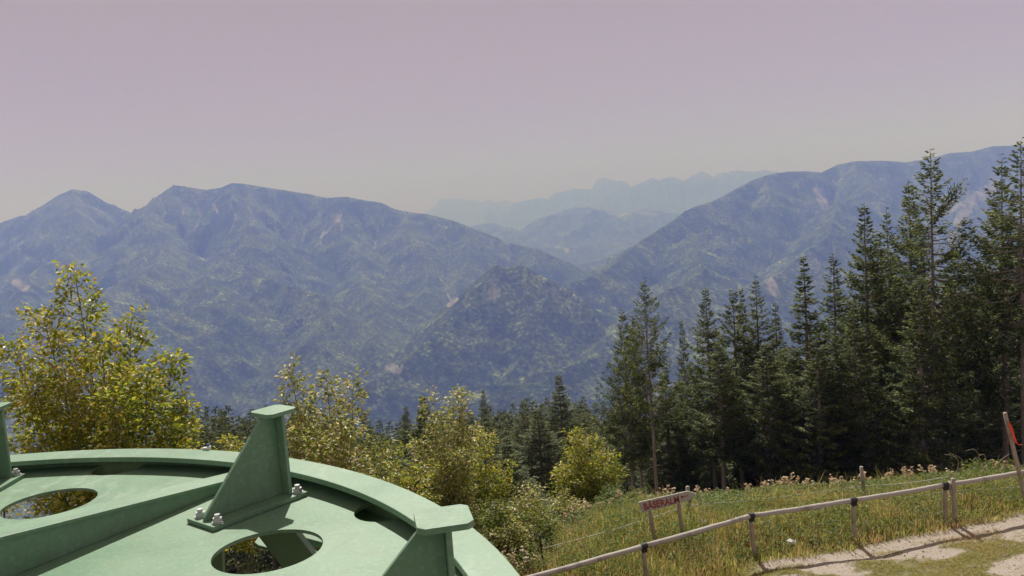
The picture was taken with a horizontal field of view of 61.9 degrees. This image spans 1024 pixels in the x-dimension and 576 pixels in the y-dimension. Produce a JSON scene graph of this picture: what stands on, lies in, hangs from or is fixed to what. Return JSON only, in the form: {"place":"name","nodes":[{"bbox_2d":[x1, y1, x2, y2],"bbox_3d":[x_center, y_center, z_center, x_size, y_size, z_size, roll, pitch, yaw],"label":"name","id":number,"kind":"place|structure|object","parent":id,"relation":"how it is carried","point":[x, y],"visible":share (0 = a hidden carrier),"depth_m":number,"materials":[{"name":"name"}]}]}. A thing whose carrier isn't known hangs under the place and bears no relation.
{"place":"outdoors","nodes":[
{"label":"outdoors","id":0,"kind":"place"},
{"bbox_2d":[0,145,1023,518],"bbox_3d":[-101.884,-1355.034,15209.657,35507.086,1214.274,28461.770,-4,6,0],"label":"mountains","id":1,"kind":"structure","parent":0,"point":[244,291],"depth_m":4708.66,"materials":[{"name":"blue stone"}]},
{"bbox_2d":[0,0,1023,222],"label":"sky","id":2,"kind":"structure","parent":0,"point":[403,105],"materials":[{"name":"purple"}]},
{"bbox_2d":[227,488,1023,575],"bbox_3d":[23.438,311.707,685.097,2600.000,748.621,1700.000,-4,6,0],"label":"ground","id":3,"kind":"structure","parent":0,"point":[838,569],"depth_m":17.95,"materials":[{"name":"soil"}]},
{"bbox_2d":[0,340,29,518],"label":"beech tree","id":4,"kind":"object","parent":3,"relation":"on","point":[15,505],"visible":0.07,"depth_m":12.23,"materials":[{"name":"green plant"}]},
{"bbox_2d":[0,260,205,518],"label":"beech tree","id":5,"kind":"object","parent":3,"relation":"on","point":[97,410],"visible":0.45,"depth_m":10.59,"materials":[{"name":"green plant"}]},
{"bbox_2d":[207,406,221,446],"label":"spruce","id":6,"kind":"object","parent":3,"relation":"on","point":[215,409],"visible":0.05,"depth_m":124.80,"materials":[{"name":"green plant"}]},
{"bbox_2d":[210,417,225,450],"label":"spruce","id":7,"kind":"object","parent":3,"relation":"on","point":[213,428],"visible":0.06,"depth_m":95.56,"materials":[{"name":"green plant"}]},
{"bbox_2d":[198,424,241,569],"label":"spruce","id":8,"kind":"object","parent":3,"relation":"on","point":[205,429],"visible":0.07,"depth_m":66.29,"materials":[{"name":"green plant"}]},
{"bbox_2d":[214,417,234,450],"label":"spruce","id":9,"kind":"object","parent":3,"relation":"on","point":[221,421],"visible":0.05,"depth_m":101.03,"materials":[{"name":"green plant"}]},
{"bbox_2d":[217,414,233,449],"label":"spruce","id":10,"kind":"object","parent":3,"relation":"on","point":[225,419],"visible":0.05,"depth_m":107.59,"materials":[{"name":"green plant"}]},
{"bbox_2d":[199,433,258,573],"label":"maple tree","id":11,"kind":"object","parent":3,"relation":"on","point":[244,546],"visible":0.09,"depth_m":13.84,"materials":[{"name":"green plant"}]},
{"bbox_2d":[203,431,255,572],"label":"spruce","id":12,"kind":"object","parent":3,"relation":"on","point":[229,564],"visible":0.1,"depth_m":62.26,"materials":[{"name":"green plant"}]},
{"bbox_2d":[225,405,236,435],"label":"spruce","id":13,"kind":"object","parent":3,"relation":"on","point":[228,413],"visible":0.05,"depth_m":142.18,"materials":[{"name":"green plant"}]},
{"bbox_2d":[221,421,241,451],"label":"spruce","id":14,"kind":"object","parent":3,"relation":"on","point":[232,430],"visible":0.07,"depth_m":90.24,"materials":[{"name":"green plant"}]},
{"bbox_2d":[230,424,256,562],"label":"spruce","id":15,"kind":"object","parent":3,"relation":"on","point":[232,433],"visible":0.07,"depth_m":80.30,"materials":[{"name":"green plant"}]},
{"bbox_2d":[226,423,266,564],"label":"spruce","id":16,"kind":"object","parent":3,"relation":"on","point":[241,440],"visible":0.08,"depth_m":74.89,"materials":[{"name":"green plant"}]},
{"bbox_2d":[226,538,282,573],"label":"spruce","id":17,"kind":"object","parent":3,"relation":"on","point":[261,568],"visible":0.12,"depth_m":59.45,"materials":[{"name":"green plant"}]},
{"bbox_2d":[211,533,322,572],"bbox_3d":[-1.279,4.458,2.957,0.600,7.147,2.961,0,7,36],"label":"support frame","id":18,"kind":"object","parent":3,"relation":"on","point":[287,549],"visible":0.2,"depth_m":3.39,"materials":[{"name":"green metal"}]},
{"bbox_2d":[0,402,519,575],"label":"bull wheel","id":19,"kind":"object","parent":18,"relation":"on","point":[170,512],"visible":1,"depth_m":3.02,"materials":[{"name":"green metal"}]},
{"bbox_2d":[260,422,300,566],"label":"spruce","id":20,"kind":"object","parent":3,"relation":"on","point":[294,457],"visible":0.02,"depth_m":67.30,"materials":[{"name":"green plant"}]},
{"bbox_2d":[273,353,400,550],"bbox_3d":[-2.570,4.089,12.768,1.765,6.284,1.714,0,7,39],"label":"maple tree","id":21,"kind":"object","parent":3,"relation":"on","point":[331,455],"visible":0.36,"depth_m":12.56,"materials":[{"name":"green plant"}]},
{"bbox_2d":[357,413,376,462],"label":"spruce","id":22,"kind":"object","parent":3,"relation":"on","point":[363,422],"visible":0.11,"depth_m":160.90,"materials":[{"name":"green plant"}]},
{"bbox_2d":[359,440,387,479],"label":"spruce","id":23,"kind":"object","parent":3,"relation":"on","point":[368,442],"visible":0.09,"depth_m":61.99,"materials":[{"name":"green plant"}]},
{"bbox_2d":[375,418,388,440],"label":"spruce","id":24,"kind":"object","parent":3,"relation":"on","point":[378,425],"visible":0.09,"depth_m":163.95,"materials":[{"name":"green plant"}]},
{"bbox_2d":[374,440,393,481],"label":"spruce","id":25,"kind":"object","parent":3,"relation":"on","point":[378,444],"visible":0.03,"depth_m":75.54,"materials":[{"name":"green plant"}]},
{"bbox_2d":[385,421,397,456],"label":"spruce","id":26,"kind":"object","parent":3,"relation":"on","point":[392,431],"visible":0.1,"depth_m":137.58,"materials":[{"name":"green plant"}]},
{"bbox_2d":[383,436,399,485],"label":"spruce","id":27,"kind":"object","parent":3,"relation":"on","point":[389,459],"visible":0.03,"depth_m":80.51,"materials":[{"name":"green plant"}]},
{"bbox_2d":[391,436,407,468],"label":"spruce","id":28,"kind":"object","parent":3,"relation":"on","point":[400,449],"visible":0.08,"depth_m":87.64,"materials":[{"name":"green plant"}]},
{"bbox_2d":[359,440,440,502],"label":"beech tree","id":29,"kind":"object","parent":3,"relation":"on","point":[404,481],"visible":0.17,"depth_m":15.37,"materials":[{"name":"green plant"}]},
{"bbox_2d":[393,406,416,471],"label":"spruce","id":30,"kind":"object","parent":3,"relation":"on","point":[407,426],"visible":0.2,"depth_m":96.91,"materials":[{"name":"green plant"}]},
{"bbox_2d":[395,445,426,494],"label":"spruce","id":31,"kind":"object","parent":3,"relation":"on","point":[408,459],"visible":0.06,"depth_m":57.66,"materials":[{"name":"green plant"}]},
{"bbox_2d":[386,396,485,528],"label":"spruce","id":32,"kind":"object","parent":3,"relation":"on","point":[419,429],"visible":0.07,"depth_m":20.40,"materials":[{"name":"green plant"}]},
{"bbox_2d":[407,385,485,515],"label":"maple tree","id":33,"kind":"object","parent":3,"relation":"on","point":[453,487],"visible":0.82,"depth_m":18.71,"materials":[{"name":"green plant"}]},
{"bbox_2d":[463,411,487,445],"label":"spruce","id":34,"kind":"object","parent":3,"relation":"on","point":[469,422],"visible":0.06,"depth_m":107.05,"materials":[{"name":"green plant"}]},
{"bbox_2d":[469,436,495,526],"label":"tree","id":35,"kind":"object","parent":3,"relation":"on","point":[488,461],"visible":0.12,"depth_m":59.13,"materials":[{"name":"green plant"}]},
{"bbox_2d":[478,388,493,428],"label":"spruce","id":36,"kind":"object","parent":3,"relation":"on","point":[482,397],"visible":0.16,"depth_m":132.40,"materials":[{"name":"green plant"}]},
{"bbox_2d":[473,522,499,545],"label":"shrub","id":37,"kind":"object","parent":3,"relation":"on","point":[489,535],"visible":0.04,"depth_m":18.26,"materials":[{"name":"green plant"}]},
{"bbox_2d":[476,421,505,475],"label":"spruce","id":38,"kind":"object","parent":3,"relation":"on","point":[489,429],"visible":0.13,"depth_m":71.41,"materials":[{"name":"green plant"}]},
{"bbox_2d":[465,428,517,524],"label":"beech tree","id":39,"kind":"object","parent":3,"relation":"on","point":[498,492],"visible":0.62,"depth_m":21.17,"materials":[{"name":"green plant"}]},
{"bbox_2d":[482,413,507,461],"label":"spruce","id":40,"kind":"object","parent":3,"relation":"on","point":[500,419],"visible":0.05,"depth_m":94.05,"materials":[{"name":"green plant"}]},
{"bbox_2d":[487,420,505,463],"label":"spruce","id":41,"kind":"object","parent":3,"relation":"on","point":[500,440],"visible":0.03,"depth_m":77.10,"materials":[{"name":"green plant"}]},
{"bbox_2d":[469,498,537,555],"bbox_3d":[-0.299,5.596,19.119,1.817,2.023,1.584,-4,6,7],"label":"shrub","id":42,"kind":"object","parent":3,"relation":"on","point":[486,520],"visible":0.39,"depth_m":19.05,"materials":[{"name":"green plant"}]},
{"bbox_2d":[493,412,523,479],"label":"spruce","id":43,"kind":"object","parent":3,"relation":"on","point":[508,425],"visible":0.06,"depth_m":87.42,"materials":[{"name":"green plant"}]},
{"bbox_2d":[476,436,553,526],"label":"spruce","id":44,"kind":"object","parent":3,"relation":"on","point":[507,456],"visible":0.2,"depth_m":24.59,"materials":[{"name":"green plant"}]},
{"bbox_2d":[488,516,543,569],"bbox_3d":[0.024,5.723,18.667,1.214,1.469,1.311,-5,6,-9],"label":"shrub","id":45,"kind":"object","parent":3,"relation":"on","point":[516,542],"visible":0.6,"depth_m":18.54,"materials":[{"name":"green plant"}]},
{"bbox_2d":[497,546,535,574],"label":"thistle","id":46,"kind":"object","parent":3,"relation":"on","point":[523,551],"visible":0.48,"depth_m":17.98,"materials":[{"name":"green plant"}]},
{"bbox_2d":[481,469,552,527],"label":"spruce","id":47,"kind":"object","parent":3,"relation":"on","point":[522,477],"visible":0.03,"depth_m":27.76,"materials":[{"name":"green plant"}]},
{"bbox_2d":[499,398,548,482],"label":"spruce","id":48,"kind":"object","parent":3,"relation":"on","point":[520,422],"visible":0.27,"depth_m":61.15,"materials":[{"name":"green plant"}]},
{"bbox_2d":[491,481,559,530],"bbox_3d":[0.354,5.673,20.672,1.788,2.003,1.655,-1,7,31],"label":"shrub","id":49,"kind":"object","parent":3,"relation":"on","point":[517,501],"visible":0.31,"depth_m":20.64,"materials":[{"name":"green plant"}]},
{"bbox_2d":[524,551,537,574],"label":"thistle","id":50,"kind":"object","parent":3,"relation":"on","point":[528,565],"visible":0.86,"depth_m":17.65,"materials":[{"name":"green plant"}]},
{"bbox_2d":[519,508,560,548],"bbox_3d":[0.605,5.722,19.669,1.056,1.348,1.211,-3,6,14],"label":"shrub","id":51,"kind":"object","parent":3,"relation":"on","point":[545,525],"visible":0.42,"depth_m":19.57,"materials":[{"name":"green plant"}]},
{"bbox_2d":[506,409,576,503],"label":"spruce","id":52,"kind":"object","parent":3,"relation":"on","point":[538,444],"visible":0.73,"depth_m":47.90,"materials":[{"name":"green plant"}]},
{"bbox_2d":[527,501,560,524],"bbox_3d":[0.704,5.930,21.220,1.169,1.318,1.181,-3,6,15],"label":"shrub","id":53,"kind":"object","parent":3,"relation":"on","point":[557,515],"visible":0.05,"depth_m":21.21,"materials":[{"name":"green plant"}]},
{"bbox_2d":[538,403,550,450],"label":"spruce","id":54,"kind":"object","parent":3,"relation":"on","point":[541,408],"visible":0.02,"depth_m":65.27,"materials":[{"name":"green plant"}]},
{"bbox_2d":[537,430,570,503],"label":"spruce","id":55,"kind":"object","parent":3,"relation":"on","point":[553,455],"visible":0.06,"depth_m":56.82,"materials":[{"name":"green plant"}]},
{"bbox_2d":[543,488,584,522],"bbox_3d":[1.398,5.939,22.222,1.311,1.469,1.214,-8,7,-30],"label":"shrub","id":56,"kind":"object","parent":3,"relation":"on","point":[561,509],"visible":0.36,"depth_m":22.09,"materials":[{"name":"green plant"}]},
{"bbox_2d":[530,374,598,475],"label":"spruce","id":57,"kind":"object","parent":3,"relation":"on","point":[562,414],"visible":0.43,"depth_m":58.94,"materials":[{"name":"green plant"}]},
{"bbox_2d":[555,400,615,471],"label":"spruce","id":58,"kind":"object","parent":3,"relation":"on","point":[586,424],"visible":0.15,"depth_m":63.26,"materials":[{"name":"green plant"}]},
{"bbox_2d":[544,423,629,510],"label":"beech tree","id":59,"kind":"object","parent":3,"relation":"on","point":[590,483],"visible":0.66,"depth_m":25.23,"materials":[{"name":"green plant"}]},
{"bbox_2d":[586,417,629,492],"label":"spruce","id":60,"kind":"object","parent":3,"relation":"on","point":[596,427],"visible":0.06,"depth_m":70.03,"materials":[{"name":"green plant"}]},
{"bbox_2d":[594,482,631,508],"bbox_3d":[2.836,6.062,23.765,1.169,1.318,1.181,-4,6,5],"label":"shrub","id":61,"kind":"object","parent":3,"relation":"on","point":[613,493],"visible":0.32,"depth_m":23.68,"materials":[{"name":"green plant"}]},
{"bbox_2d":[591,307,662,494],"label":"spruce","id":62,"kind":"object","parent":3,"relation":"on","point":[644,439],"visible":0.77,"depth_m":41.60,"materials":[{"name":"green plant"}]},
{"bbox_2d":[613,430,640,493],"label":"spruce","id":63,"kind":"object","parent":3,"relation":"on","point":[626,471],"visible":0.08,"depth_m":61.34,"materials":[{"name":"green plant"}]},
{"bbox_2d":[618,486,646,505],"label":"shrub","id":64,"kind":"object","parent":3,"relation":"on","point":[633,495],"visible":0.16,"depth_m":23.78,"materials":[{"name":"green plant"}]},
{"bbox_2d":[620,452,646,496],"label":"spruce","id":65,"kind":"object","parent":3,"relation":"on","point":[627,485],"visible":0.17,"depth_m":58.97,"materials":[{"name":"green plant"}]},
{"bbox_2d":[613,316,659,497],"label":"spruce","id":66,"kind":"object","parent":3,"relation":"on","point":[641,473],"visible":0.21,"depth_m":43.21,"materials":[{"name":"green plant"}]},
{"bbox_2d":[614,278,687,494],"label":"spruce","id":67,"kind":"object","parent":3,"relation":"on","point":[642,404],"visible":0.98,"depth_m":37.43,"materials":[{"name":"green plant"}]},
{"bbox_2d":[639,491,695,543],"bbox_3d":[3.480,5.238,18.984,1.282,1.459,0.135,-4,6,0],"label":"direction sign","id":68,"kind":"object","parent":3,"relation":"on","point":[649,505],"visible":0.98,"depth_m":18.87,"materials":[{"name":"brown wood"}]},
{"bbox_2d":[634,365,710,496],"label":"spruce","id":69,"kind":"object","parent":3,"relation":"on","point":[677,475],"visible":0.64,"depth_m":44.62,"materials":[{"name":"green plant"}]},
{"bbox_2d":[645,399,709,490],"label":"spruce","id":70,"kind":"object","parent":3,"relation":"on","point":[665,456],"visible":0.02,"depth_m":51.40,"materials":[{"name":"green plant"}]},
{"bbox_2d":[669,321,707,489],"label":"spruce","id":71,"kind":"object","parent":3,"relation":"on","point":[681,364],"visible":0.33,"depth_m":46.72,"materials":[{"name":"green plant"}]},
{"bbox_2d":[675,288,748,490],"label":"spruce","id":72,"kind":"object","parent":3,"relation":"on","point":[700,441],"visible":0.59,"depth_m":43.59,"materials":[{"name":"green plant"}]},
{"bbox_2d":[693,434,736,495],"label":"spruce","id":73,"kind":"object","parent":3,"relation":"on","point":[719,474],"visible":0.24,"depth_m":48.22,"materials":[{"name":"green plant"}]},
{"bbox_2d":[683,342,762,490],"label":"spruce","id":74,"kind":"object","parent":3,"relation":"on","point":[713,434],"visible":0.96,"depth_m":40.70,"materials":[{"name":"green plant"}]},
{"bbox_2d":[703,290,769,491],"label":"spruce","id":75,"kind":"object","parent":3,"relation":"on","point":[734,339],"visible":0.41,"depth_m":47.37,"materials":[{"name":"green plant"}]},
{"bbox_2d":[717,443,768,490],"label":"spruce","id":76,"kind":"object","parent":3,"relation":"on","point":[748,480],"visible":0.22,"depth_m":49.36,"materials":[{"name":"green plant"}]},
{"bbox_2d":[719,288,770,493],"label":"spruce","id":77,"kind":"object","parent":3,"relation":"on","point":[744,309],"visible":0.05,"depth_m":50.48,"materials":[{"name":"green plant"}]},
{"bbox_2d":[497,459,1023,575],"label":"grass","id":78,"kind":"structure","parent":3,"relation":"on","point":[727,553],"depth_m":19.25,"materials":[{"name":"green plant"}]},
{"bbox_2d":[723,276,801,489],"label":"spruce","id":79,"kind":"object","parent":3,"relation":"on","point":[752,332],"visible":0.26,"depth_m":47.27,"materials":[{"name":"green plant"}]},
{"bbox_2d":[721,342,816,493],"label":"spruce","id":80,"kind":"object","parent":3,"relation":"on","point":[752,452],"visible":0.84,"depth_m":40.36,"materials":[{"name":"green plant"}]},
{"bbox_2d":[527,470,1023,575],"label":"rail fence","id":81,"kind":"object","parent":3,"relation":"on","point":[752,516],"visible":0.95,"depth_m":18.20,"materials":[{"name":"brown wood"}]},
{"bbox_2d":[539,466,1019,568],"bbox_3d":[6.546,5.419,20.251,12.463,1.584,1.776,-5,6,-10],"label":"tape fence","id":82,"kind":"object","parent":3,"relation":"on","point":[861,486],"visible":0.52,"depth_m":20.59,"materials":[{"name":"grey wood"}]},
{"bbox_2d":[754,303,815,485],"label":"spruce","id":83,"kind":"object","parent":3,"relation":"on","point":[777,327],"visible":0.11,"depth_m":50.54,"materials":[{"name":"green plant"}]},
{"bbox_2d":[756,256,866,488],"bbox_3d":[14.598,4.933,41.864,5.476,13.115,5.495,-5,6,-3],"label":"spruce","id":84,"kind":"object","parent":3,"relation":"on","point":[794,365],"visible":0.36,"depth_m":41.40,"materials":[{"name":"green plant"}]},
{"bbox_2d":[773,331,864,490],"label":"spruce","id":85,"kind":"object","parent":3,"relation":"on","point":[806,455],"visible":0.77,"depth_m":38.53,"materials":[{"name":"green plant"}]},
{"bbox_2d":[797,254,861,468],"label":"spruce","id":86,"kind":"object","parent":3,"relation":"on","point":[835,306],"visible":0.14,"depth_m":50.44,"materials":[{"name":"green plant"}]},
{"bbox_2d":[810,299,910,484],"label":"spruce","id":87,"kind":"object","parent":3,"relation":"on","point":[860,424],"visible":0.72,"depth_m":38.31,"materials":[{"name":"green plant"}]},
{"bbox_2d":[819,204,917,464],"bbox_3d":[18.250,3.752,43.718,5.093,16.266,5.199,1,8,43],"label":"spruce","id":88,"kind":"object","parent":3,"relation":"on","point":[875,320],"visible":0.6,"depth_m":43.12,"materials":[{"name":"green plant"}]},
{"bbox_2d":[838,229,908,451],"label":"spruce","id":89,"kind":"object","parent":3,"relation":"on","point":[882,251],"visible":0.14,"depth_m":46.08,"materials":[{"name":"green plant"}]},
{"bbox_2d":[747,509,1023,575],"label":"turf","id":90,"kind":"structure","parent":3,"relation":"on","point":[939,563],"depth_m":17.52,"materials":[{"name":"green plant"}]},
{"bbox_2d":[846,411,933,473],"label":"spruce","id":91,"kind":"object","parent":3,"relation":"on","point":[901,448],"visible":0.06,"depth_m":47.54,"materials":[{"name":"green plant"}]},
{"bbox_2d":[841,207,943,474],"bbox_3d":[21.265,4.109,47.856,5.041,17.259,5.241,-7,6,-24],"label":"spruce","id":92,"kind":"object","parent":3,"relation":"on","point":[885,237],"visible":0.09,"depth_m":47.05,"materials":[{"name":"green plant"}]},
{"bbox_2d":[863,180,966,472],"bbox_3d":[21.032,3.180,44.719,5.028,17.613,5.132,-3,6,15],"label":"spruce","id":93,"kind":"object","parent":3,"relation":"on","point":[911,262],"visible":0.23,"depth_m":44.02,"materials":[{"name":"green plant"}]},
{"bbox_2d":[866,278,981,483],"bbox_3d":[17.834,4.733,37.387,4.932,10.472,4.786,-9,8,-41],"label":"spruce","id":94,"kind":"object","parent":3,"relation":"on","point":[924,439],"visible":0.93,"depth_m":36.90,"materials":[{"name":"green plant"}]},
{"bbox_2d":[890,265,974,467],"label":"spruce","id":95,"kind":"object","parent":3,"relation":"on","point":[943,427],"visible":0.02,"depth_m":52.76,"materials":[{"name":"green plant"}]},
{"bbox_2d":[866,149,1005,468],"bbox_3d":[19.771,2.213,39.344,5.423,17.165,5.277,-9,7,-39],"label":"spruce","id":96,"kind":"object","parent":3,"relation":"on","point":[941,314],"visible":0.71,"depth_m":38.91,"materials":[{"name":"green plant"}]},
{"bbox_2d":[918,243,1007,457],"bbox_3d":[26.648,5.072,51.048,5.606,16.020,5.829,-3,6,12],"label":"spruce","id":97,"kind":"object","parent":3,"relation":"on","point":[955,337],"visible":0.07,"depth_m":50.45,"materials":[{"name":"green plant"}]},
{"bbox_2d":[933,331,1021,470],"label":"spruce","id":98,"kind":"object","parent":3,"relation":"on","point":[982,430],"visible":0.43,"depth_m":44.69,"materials":[{"name":"green plant"}]},
{"bbox_2d":[945,449,1013,478],"bbox_3d":[12.284,5.081,22.210,1.962,1.896,0.896,-4,6,0],"label":"dry bramble","id":99,"kind":"object","parent":3,"relation":"on","point":[994,463],"visible":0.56,"depth_m":22.13,"materials":[{"name":"brown plant"}]},
{"bbox_2d":[962,457,998,475],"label":"shrub","id":100,"kind":"object","parent":3,"relation":"on","point":[987,464],"visible":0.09,"depth_m":24.27,"materials":[{"name":"green plant"}]},
{"bbox_2d":[940,153,1023,470],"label":"spruce","id":101,"kind":"object","parent":3,"relation":"on","point":[990,384],"visible":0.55,"depth_m":38.30,"materials":[{"name":"green plant"}]},
{"bbox_2d":[948,137,1023,467],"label":"spruce","id":102,"kind":"object","parent":3,"relation":"on","point":[1005,260],"visible":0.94,"depth_m":36.39,"materials":[{"name":"green plant"}]},
{"bbox_2d":[954,250,1020,428],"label":"spruce","id":103,"kind":"object","parent":3,"relation":"on","point":[1008,334],"depth_m":53.71,"materials":[{"name":"green plant"}]},
{"bbox_2d":[962,184,1023,452],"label":"spruce","id":104,"kind":"object","parent":3,"relation":"on","point":[1015,369],"visible":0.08,"depth_m":42.74,"materials":[{"name":"green plant"}]},
{"bbox_2d":[970,389,1021,465],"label":"spruce","id":105,"kind":"object","parent":3,"relation":"on","point":[1017,437],"visible":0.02,"depth_m":51.37,"materials":[{"name":"green plant"}]},
{"bbox_2d":[1003,412,1023,501],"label":"leaning pole","id":106,"kind":"object","parent":3,"relation":"on","point":[1010,432],"visible":1,"depth_m":19.15,"materials":[{"name":"brown wood"}]},
{"bbox_2d":[746,513,1023,575],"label":"gravel","id":107,"kind":"structure","parent":0,"point":[922,555],"depth_m":17.71,"materials":[{"name":"beige gravel"}]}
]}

